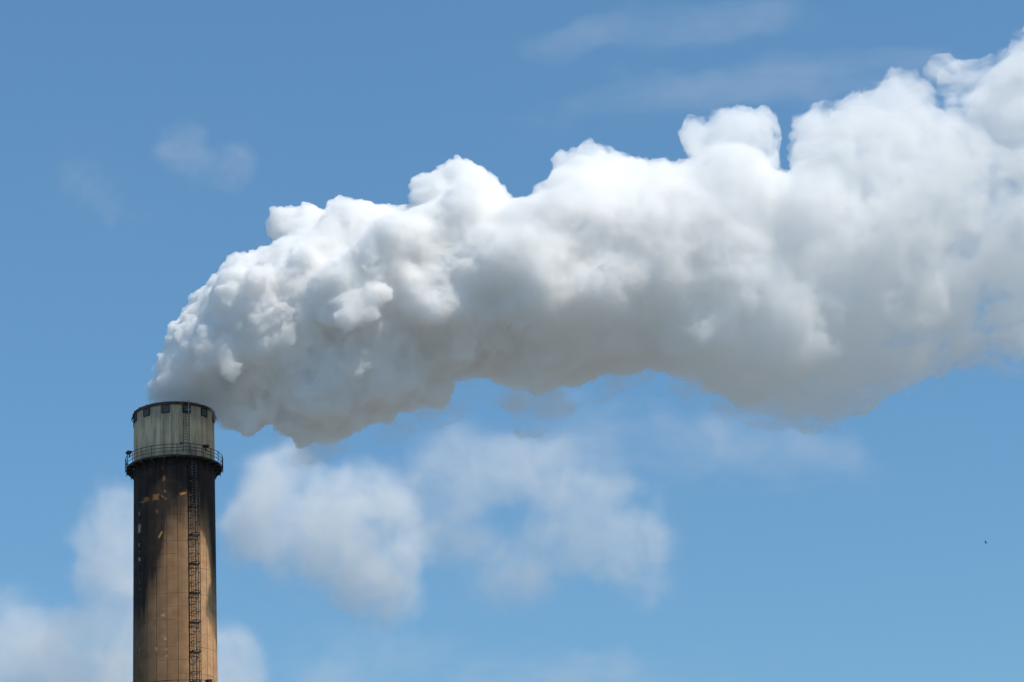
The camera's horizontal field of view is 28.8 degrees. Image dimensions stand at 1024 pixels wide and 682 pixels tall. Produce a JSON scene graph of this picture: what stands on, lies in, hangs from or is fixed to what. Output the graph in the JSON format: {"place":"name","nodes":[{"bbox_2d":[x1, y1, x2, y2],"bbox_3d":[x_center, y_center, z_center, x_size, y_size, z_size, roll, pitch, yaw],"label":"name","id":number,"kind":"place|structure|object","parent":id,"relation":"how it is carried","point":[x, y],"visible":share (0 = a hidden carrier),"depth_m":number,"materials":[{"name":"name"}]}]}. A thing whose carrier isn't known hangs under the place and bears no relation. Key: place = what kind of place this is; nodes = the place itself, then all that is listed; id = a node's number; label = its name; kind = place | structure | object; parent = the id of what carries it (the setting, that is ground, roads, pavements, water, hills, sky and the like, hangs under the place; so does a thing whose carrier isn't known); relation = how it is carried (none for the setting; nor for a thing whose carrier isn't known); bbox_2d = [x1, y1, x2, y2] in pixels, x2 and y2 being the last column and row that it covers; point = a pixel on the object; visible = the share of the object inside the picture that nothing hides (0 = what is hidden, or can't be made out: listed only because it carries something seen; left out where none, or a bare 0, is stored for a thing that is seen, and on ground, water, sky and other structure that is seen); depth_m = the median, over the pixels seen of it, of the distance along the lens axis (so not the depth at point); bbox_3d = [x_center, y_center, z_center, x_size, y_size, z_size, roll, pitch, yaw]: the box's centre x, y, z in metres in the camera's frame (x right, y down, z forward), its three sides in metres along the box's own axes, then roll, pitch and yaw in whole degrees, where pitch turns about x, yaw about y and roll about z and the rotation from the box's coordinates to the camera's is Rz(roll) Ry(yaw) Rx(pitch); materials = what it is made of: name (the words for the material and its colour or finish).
{"place":"outdoors","nodes":[
{"label":"outdoors","id":0,"kind":"place"},
{"bbox_2d":[0,0,1023,681],"label":"sky","id":1,"kind":"structure","parent":0,"point":[525,340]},
{"label":"ground","id":2,"kind":"structure","parent":0,"visible":0},
{"bbox_2d":[125,399,222,681],"bbox_3d":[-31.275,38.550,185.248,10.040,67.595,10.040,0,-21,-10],"label":"chimney","id":3,"kind":"object","parent":2,"relation":"on","point":[173,470],"visible":1,"depth_m":189.34,"materials":[{"name":"concrete"}]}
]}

